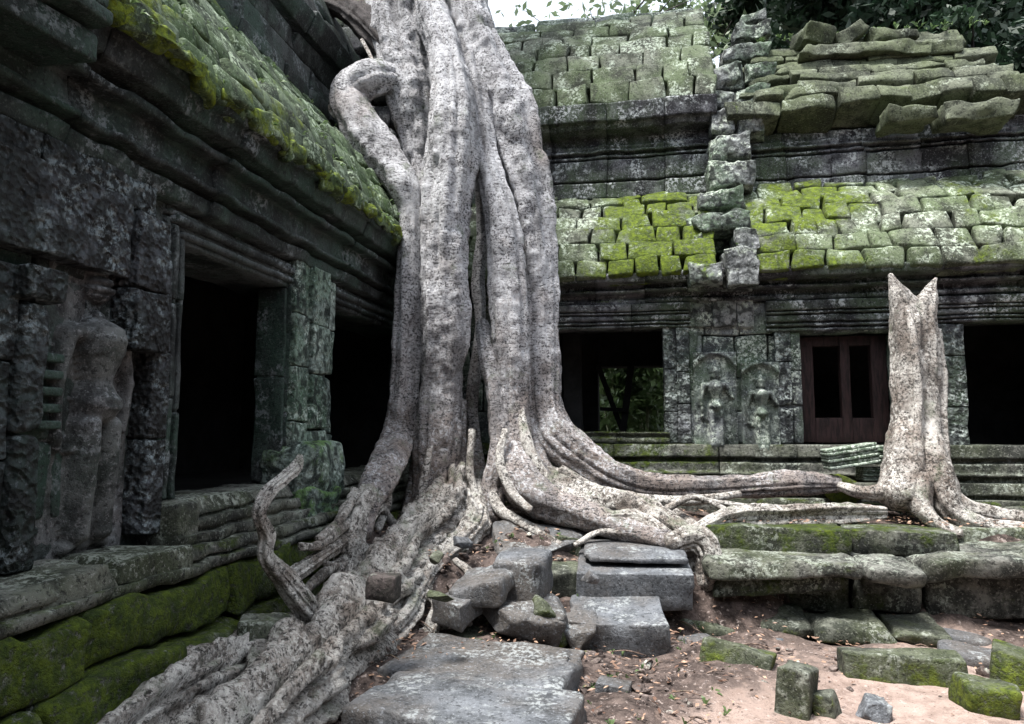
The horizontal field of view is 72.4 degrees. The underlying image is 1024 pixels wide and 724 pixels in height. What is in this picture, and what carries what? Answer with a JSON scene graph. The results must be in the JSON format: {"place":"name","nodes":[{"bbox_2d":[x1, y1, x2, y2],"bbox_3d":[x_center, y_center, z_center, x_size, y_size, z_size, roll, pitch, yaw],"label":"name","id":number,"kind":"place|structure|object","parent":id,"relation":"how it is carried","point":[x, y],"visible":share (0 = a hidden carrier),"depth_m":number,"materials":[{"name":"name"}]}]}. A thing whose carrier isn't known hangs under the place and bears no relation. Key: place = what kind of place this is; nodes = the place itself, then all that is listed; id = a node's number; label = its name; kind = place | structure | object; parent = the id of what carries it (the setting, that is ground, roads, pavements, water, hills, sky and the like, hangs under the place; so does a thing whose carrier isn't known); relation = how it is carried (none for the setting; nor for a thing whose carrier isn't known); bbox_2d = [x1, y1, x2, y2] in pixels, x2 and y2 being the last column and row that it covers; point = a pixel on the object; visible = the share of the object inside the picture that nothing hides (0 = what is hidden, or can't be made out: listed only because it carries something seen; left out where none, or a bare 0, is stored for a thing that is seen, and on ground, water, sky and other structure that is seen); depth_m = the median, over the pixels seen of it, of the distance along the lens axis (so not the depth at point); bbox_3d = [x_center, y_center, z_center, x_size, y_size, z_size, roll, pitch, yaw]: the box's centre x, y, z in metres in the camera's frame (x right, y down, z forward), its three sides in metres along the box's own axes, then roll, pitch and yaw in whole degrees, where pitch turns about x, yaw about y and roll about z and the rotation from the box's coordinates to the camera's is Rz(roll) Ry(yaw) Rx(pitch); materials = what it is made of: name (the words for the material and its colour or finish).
{"place":"outdoors","nodes":[
{"label":"outdoors","id":0,"kind":"place"},
{"bbox_2d":[564,607,598,650],"bbox_3d":[0.447,1.889,4.846,0.328,0.299,0.354,1,-6,-6],"label":"rock","id":1,"kind":"object","parent":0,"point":[579,636],"visible":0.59,"depth_m":4.73,"materials":[{"name":"grey stone"}]},
{"bbox_2d":[488,0,728,67],"label":"sky","id":2,"kind":"structure","parent":0,"point":[538,8],"materials":[{"name":"white"}]},
{"bbox_2d":[333,507,1023,723],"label":"ground","id":3,"kind":"structure","parent":0,"point":[911,704],"depth_m":4.35,"materials":[{"name":"brown soil"}]},
{"bbox_2d":[0,0,410,723],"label":"temple gallery","id":4,"kind":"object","parent":3,"relation":"on","point":[198,260],"visible":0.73,"depth_m":3.71,"materials":[{"name":"stone"}]},
{"bbox_2d":[236,612,290,641],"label":"fallen block","id":5,"kind":"object","parent":4,"relation":"on","point":[257,626],"depth_m":3.76,"materials":[{"name":"stone"}]},
{"bbox_2d":[365,572,400,603],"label":"fallen block","id":6,"kind":"object","parent":3,"relation":"on","point":[382,586],"depth_m":3.96,"materials":[{"name":"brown stone"}]},
{"bbox_2d":[430,550,443,564],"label":"rock","id":7,"kind":"object","parent":3,"relation":"on","point":[436,556],"visible":1,"depth_m":3.48,"materials":[{"name":"stone"}]},
{"bbox_2d":[426,590,453,601],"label":"rock","id":8,"kind":"object","parent":3,"relation":"on","point":[437,595],"visible":1,"depth_m":4.14,"materials":[{"name":"stone"}]},
{"bbox_2d":[453,536,472,547],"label":"rock","id":9,"kind":"object","parent":3,"relation":"on","point":[463,542],"visible":1,"depth_m":5.48,"materials":[{"name":"grey stone"}]},
{"bbox_2d":[341,671,586,723],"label":"paving slab","id":10,"kind":"structure","parent":3,"relation":"on","point":[408,697],"depth_m":3.48,"materials":[{"name":"grey stone"}]},
{"bbox_2d":[447,626,502,638],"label":"fallen block","id":11,"kind":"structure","parent":3,"relation":"on","point":[471,632],"depth_m":4.84,"materials":[{"name":"stone"}]},
{"bbox_2d":[377,633,584,690],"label":"paving slab","id":12,"kind":"structure","parent":3,"relation":"on","point":[533,665],"depth_m":4.17,"materials":[{"name":"grey stone"}]},
{"bbox_2d":[431,592,482,632],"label":"fallen block","id":13,"kind":"object","parent":12,"relation":"on","point":[458,614],"depth_m":4.70,"materials":[{"name":"grey stone"}]},
{"bbox_2d":[96,0,887,723],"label":"strangler fig tree","id":14,"kind":"object","parent":3,"relation":"on","point":[448,80],"visible":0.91,"depth_m":6.60,"materials":[{"name":"grey plant"}]},
{"bbox_2d":[493,547,552,600],"bbox_3d":[0.083,1.590,5.157,0.397,0.392,0.428,-2,-6,19],"label":"fallen block","id":15,"kind":"object","parent":3,"relation":"on","point":[530,569],"depth_m":4.98,"materials":[{"name":"grey stone"}]},
{"bbox_2d":[482,593,567,646],"bbox_3d":[0.021,1.810,4.899,0.756,0.305,0.572,-1,-6,10],"label":"rock","id":16,"kind":"object","parent":3,"relation":"on","point":[514,619],"visible":0.81,"depth_m":4.66,"materials":[{"name":"grey stone"}]},
{"bbox_2d":[448,565,514,607],"bbox_3d":[-0.198,1.572,4.935,0.418,0.244,0.430,-2,-6,19],"label":"fallen block","id":17,"kind":"object","parent":16,"relation":"on","point":[486,587],"depth_m":4.76,"materials":[{"name":"grey stone"}]},
{"bbox_2d":[491,518,593,554],"bbox_3d":[0.158,1.559,5.985,0.859,0.372,0.722,5,-8,-43],"label":"rock","id":18,"kind":"object","parent":3,"relation":"on","point":[504,527],"visible":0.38,"depth_m":6.01,"materials":[{"name":"grey stone"}]},
{"bbox_2d":[532,595,567,647],"bbox_3d":[0.254,1.800,4.867,0.294,0.343,0.476,-1,-6,10],"label":"rock","id":19,"kind":"object","parent":3,"relation":"on","point":[542,607],"visible":0.41,"depth_m":4.70,"materials":[{"name":"stone"}]},
{"bbox_2d":[551,561,577,597],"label":"fallen block","id":20,"kind":"object","parent":3,"relation":"on","point":[564,577],"depth_m":5.37,"materials":[{"name":"stone"}]},
{"bbox_2d":[557,534,580,555],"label":"fallen block","id":21,"kind":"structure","parent":3,"relation":"on","point":[560,537],"depth_m":5.93,"materials":[{"name":"stone"}]},
{"bbox_2d":[130,0,1011,723],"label":"fern tufts","id":22,"kind":"object","parent":3,"relation":"on","point":[946,26],"visible":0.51,"depth_m":5.39,"materials":[{"name":"green plant"}]},
{"bbox_2d":[580,570,599,583],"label":"rock","id":23,"kind":"object","parent":3,"relation":"on","point":[589,576],"visible":1,"depth_m":4.13,"materials":[{"name":"grey stone"}]},
{"bbox_2d":[595,675,631,692],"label":"fallen block","id":24,"kind":"object","parent":3,"relation":"on","point":[612,684],"depth_m":4.06,"materials":[{"name":"grey stone"}]},
{"bbox_2d":[599,369,628,442],"bbox_3d":[1.627,-0.048,12.999,1.273,4.622,1.067,-5,-8,44],"label":"bamboo","id":25,"kind":"object","parent":3,"relation":"on","point":[606,400],"visible":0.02,"depth_m":12.77,"materials":[{"name":"plant"}]},
{"bbox_2d":[569,594,670,657],"bbox_3d":[0.757,1.918,5.067,0.700,0.372,0.647,0,-6,4],"label":"fallen block","id":26,"kind":"object","parent":3,"relation":"on","point":[639,624],"depth_m":4.79,"materials":[{"name":"grey stone"}]},
{"bbox_2d":[495,0,746,68],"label":"bare tree","id":27,"kind":"object","parent":3,"relation":"on","point":[717,51],"visible":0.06,"depth_m":16.11,"materials":[{"name":"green plant"}]},
{"bbox_2d":[599,368,645,430],"bbox_3d":[1.844,-0.113,12.323,1.119,4.622,1.020,-1,-6,10],"label":"bamboo","id":28,"kind":"object","parent":3,"relation":"on","point":[617,392],"visible":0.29,"depth_m":12.20,"materials":[{"name":"plant"}]},
{"bbox_2d":[603,369,656,425],"bbox_3d":[2.201,-0.031,13.180,1.109,4.622,1.068,-1,-6,10],"label":"bamboo","id":29,"kind":"object","parent":3,"relation":"on","point":[623,387],"visible":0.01,"depth_m":12.78,"materials":[{"name":"plant"}]},
{"bbox_2d":[599,395,661,442],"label":"undergrowth","id":30,"kind":"object","parent":3,"relation":"on","point":[604,428],"depth_m":14.94,"materials":[{"name":"green plant"}]},
{"bbox_2d":[599,368,663,431],"bbox_3d":[2.218,-0.106,12.401,1.305,4.622,1.036,3,-6,-31],"label":"bamboo","id":31,"kind":"object","parent":3,"relation":"on","point":[653,426],"visible":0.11,"depth_m":12.29,"materials":[{"name":"plant"}]},
{"bbox_2d":[576,547,693,610],"bbox_3d":[0.975,1.733,5.637,0.909,0.377,0.804,-1,-6,10],"label":"fallen block","id":32,"kind":"object","parent":3,"relation":"on","point":[671,586],"depth_m":5.28,"materials":[{"name":"grey stone"}]},
{"bbox_2d":[584,539,688,563],"bbox_3d":[0.985,1.526,5.658,0.829,0.112,0.528,-1,-6,10],"label":"fallen block","id":33,"kind":"object","parent":32,"relation":"on","point":[607,550],"depth_m":5.52,"materials":[{"name":"grey stone"}]},
{"bbox_2d":[617,368,664,443],"bbox_3d":[2.306,-0.135,12.094,1.002,4.622,0.886,-1,-6,10],"label":"bamboo","id":34,"kind":"object","parent":3,"relation":"on","point":[648,376],"visible":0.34,"depth_m":11.91,"materials":[{"name":"plant"}]},
{"bbox_2d":[627,372,663,431],"bbox_3d":[2.657,-0.065,12.823,1.319,4.622,1.020,-1,-6,10],"label":"bamboo","id":35,"kind":"object","parent":3,"relation":"on","point":[661,394],"visible":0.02,"depth_m":12.59,"materials":[{"name":"plant"}]},
{"bbox_2d":[281,504,1023,722],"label":"leaf litter","id":36,"kind":"object","parent":3,"relation":"on","point":[616,666],"visible":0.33,"depth_m":4.64,"materials":[{"name":"brown plant"}]},
{"bbox_2d":[384,505,929,723],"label":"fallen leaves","id":37,"kind":"object","parent":3,"relation":"on","point":[691,717],"visible":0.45,"depth_m":4.41,"materials":[{"name":"brown plant"}]},
{"bbox_2d":[338,499,989,723],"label":"pebbles","id":38,"kind":"object","parent":3,"relation":"on","point":[980,671],"visible":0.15,"depth_m":4.51,"materials":[{"name":"grey stone"}]},
{"bbox_2d":[621,0,731,62],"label":"bare tree","id":39,"kind":"object","parent":3,"relation":"on","point":[645,6],"visible":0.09,"depth_m":17.85,"materials":[{"name":"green plant"}]},
{"bbox_2d":[676,633,709,643],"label":"fallen block","id":40,"kind":"object","parent":3,"relation":"on","point":[695,638],"depth_m":5.07,"materials":[{"name":"grey stone"}]},
{"bbox_2d":[377,8,1023,506],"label":"temple gallery","id":41,"kind":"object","parent":3,"relation":"on","point":[755,328],"visible":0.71,"depth_m":7.92,"materials":[{"name":"stone"}]},
{"bbox_2d":[596,365,620,429],"bbox_3d":[1.370,0.558,9.600,0.427,1.039,0.066,-1,-6,10],"label":"timber prop","id":42,"kind":"object","parent":41,"relation":"attached to","point":[608,392],"visible":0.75,"depth_m":9.59,"materials":[{"name":"brown wood"}]},
{"bbox_2d":[600,407,627,411],"bbox_3d":[1.366,0.636,9.388,0.373,0.067,0.046,-1,-6,10],"label":"timber prop","id":43,"kind":"object","parent":41,"relation":"on","point":[613,409],"visible":1,"depth_m":9.37,"materials":[{"name":"brown wood"}]},
{"bbox_2d":[619,365,633,431],"bbox_3d":[1.549,0.552,9.465,0.222,1.013,0.084,-1,-6,10],"label":"timber prop","id":44,"kind":"object","parent":41,"relation":"on","point":[627,396],"visible":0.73,"depth_m":9.43,"materials":[{"name":"brown wood"}]},
{"bbox_2d":[790,20,836,50],"bbox_3d":[3.807,-4.082,8.879,0.430,0.275,0.458,1,-6,-13],"label":"loose roof stone","id":45,"kind":"object","parent":41,"relation":"on","point":[814,32],"visible":0.69,"depth_m":8.71,"materials":[{"name":"stone"}]},
{"bbox_2d":[799,335,889,442],"bbox_3d":[3.629,0.300,7.704,0.921,1.172,0.116,-1,-6,10],"label":"window frame","id":46,"kind":"structure","parent":41,"relation":"in","point":[844,429],"depth_m":7.64,"materials":[{"name":"brown wood"}]},
{"bbox_2d":[832,19,869,43],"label":"loose roof stone","id":47,"kind":"object","parent":41,"relation":"on","point":[857,30],"visible":0.56,"depth_m":8.75,"materials":[{"name":"stone"}]},
{"bbox_2d":[797,38,932,62],"bbox_3d":[4.336,-3.781,8.734,1.542,0.259,0.627,-1,-6,10],"label":"loose roof stone","id":48,"kind":"object","parent":41,"relation":"on","point":[852,50],"visible":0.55,"depth_m":8.48,"materials":[{"name":"stone"}]},
{"bbox_2d":[864,27,918,41],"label":"loose roof stone","id":49,"kind":"object","parent":41,"relation":"on","point":[880,34],"visible":0.5,"depth_m":8.63,"materials":[{"name":"stone"}]},
{"bbox_2d":[875,104,938,137],"bbox_3d":[4.421,-2.715,7.882,0.542,0.196,0.550,-1,-6,10],"label":"loose roof stone","id":50,"kind":"object","parent":41,"relation":"on","point":[907,119],"visible":1,"depth_m":7.69,"materials":[{"name":"stone"}]},
{"bbox_2d":[894,39,964,56],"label":"loose roof stone","id":51,"kind":"object","parent":41,"relation":"on","point":[945,47],"visible":0.34,"depth_m":8.37,"materials":[{"name":"stone"}]},
{"bbox_2d":[930,97,1019,135],"bbox_3d":[5.078,-2.691,7.704,0.714,0.273,0.543,-1,-6,10],"label":"loose roof stone","id":52,"kind":"object","parent":41,"relation":"on","point":[992,116],"visible":0.95,"depth_m":7.55,"materials":[{"name":"stone"}]},
{"bbox_2d":[680,619,734,636],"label":"fallen block","id":53,"kind":"object","parent":3,"relation":"on","point":[715,629],"depth_m":5.38,"materials":[{"name":"stone"}]},
{"bbox_2d":[699,636,776,670],"bbox_3d":[1.472,1.947,4.577,0.469,0.280,0.307,-3,-6,27],"label":"fallen block","id":54,"kind":"object","parent":3,"relation":"on","point":[714,649],"depth_m":4.49,"materials":[{"name":"stone"}]},
{"bbox_2d":[704,0,788,57],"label":"forest tree","id":55,"kind":"object","parent":3,"relation":"on","point":[735,13],"visible":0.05,"depth_m":16.87,"materials":[{"name":"green plant"}]},
{"bbox_2d":[774,660,818,720],"bbox_3d":[1.608,1.852,3.959,0.210,0.282,0.219,-5,-7,39],"label":"fallen block","id":56,"kind":"object","parent":3,"relation":"on","point":[796,688],"depth_m":3.88,"materials":[{"name":"stone"}]},
{"bbox_2d":[812,689,841,718],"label":"fallen block","id":57,"kind":"object","parent":3,"relation":"on","point":[825,703],"depth_m":3.87,"materials":[{"name":"stone"}]},
{"bbox_2d":[678,497,1023,647],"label":"stone terrace","id":58,"kind":"structure","parent":3,"relation":"on","point":[832,572],"depth_m":5.46,"materials":[{"name":"stone"}]},
{"bbox_2d":[825,474,860,502],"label":"rock","id":59,"kind":"object","parent":58,"relation":"on","point":[840,497],"visible":0.3,"depth_m":7.04,"materials":[{"name":"stone"}]},
{"bbox_2d":[855,466,879,480],"bbox_3d":[3.567,1.093,6.831,0.348,0.140,0.302,-1,-6,10],"label":"carved fragment","id":60,"kind":"object","parent":3,"relation":"on","point":[864,473],"visible":0.48,"depth_m":6.72,"materials":[{"name":"stone"}]},
{"bbox_2d":[819,442,881,469],"bbox_3d":[3.293,0.915,6.825,0.491,0.271,0.301,-1,-6,10],"label":"carved fragment","id":61,"kind":"object","parent":60,"relation":"on","point":[849,456],"visible":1,"depth_m":6.70,"materials":[{"name":"stone"}]},
{"bbox_2d":[876,445,883,464],"bbox_3d":[3.645,0.911,6.867,0.228,0.186,0.300,-1,-6,10],"label":"carved fragment","id":62,"kind":"object","parent":60,"relation":"on","point":[880,449],"visible":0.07,"depth_m":6.75,"materials":[{"name":"stone"}]},
{"bbox_2d":[855,693,892,723],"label":"rock","id":63,"kind":"object","parent":3,"relation":"on","point":[875,708],"visible":0.94,"depth_m":3.89,"materials":[{"name":"grey stone"}]},
{"bbox_2d":[756,0,1023,50],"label":"forest tree","id":64,"kind":"object","parent":3,"relation":"on","point":[839,15],"visible":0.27,"depth_m":12.46,"materials":[{"name":"green plant"}]},
{"bbox_2d":[837,647,967,687],"bbox_3d":[2.453,1.942,4.411,0.716,0.243,0.240,-1,-6,10],"label":"fallen block","id":65,"kind":"object","parent":3,"relation":"on","point":[924,667],"depth_m":4.34,"materials":[{"name":"stone"}]},
{"bbox_2d":[837,273,1023,538],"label":"dead fig stump","id":66,"kind":"object","parent":3,"relation":"on","point":[918,479],"visible":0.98,"depth_m":6.39,"materials":[{"name":"grey wood"}]},
{"bbox_2d":[870,0,1023,73],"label":"forest tree","id":67,"kind":"object","parent":3,"relation":"on","point":[1008,43],"visible":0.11,"depth_m":10.97,"materials":[{"name":"green plant"}]},
{"bbox_2d":[937,639,990,668],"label":"fallen block","id":68,"kind":"object","parent":3,"relation":"on","point":[972,655],"depth_m":4.83,"materials":[{"name":"grey stone"}]},
{"bbox_2d":[944,628,991,645],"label":"fallen block","id":69,"kind":"object","parent":3,"relation":"on","point":[974,639],"depth_m":5.19,"materials":[{"name":"grey stone"}]},
{"bbox_2d":[948,672,1022,720],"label":"fallen block","id":70,"kind":"object","parent":3,"relation":"on","point":[985,696],"depth_m":3.84,"materials":[{"name":"stone"}]},
{"bbox_2d":[969,0,1022,39],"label":"forest tree","id":71,"kind":"object","parent":3,"relation":"on","point":[1001,22],"visible":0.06,"depth_m":11.88,"materials":[{"name":"green plant"}]},
{"bbox_2d":[989,639,1023,691],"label":"fallen block","id":72,"kind":"object","parent":3,"relation":"on","point":[1006,661],"depth_m":4.27,"materials":[{"name":"stone"}]}
]}

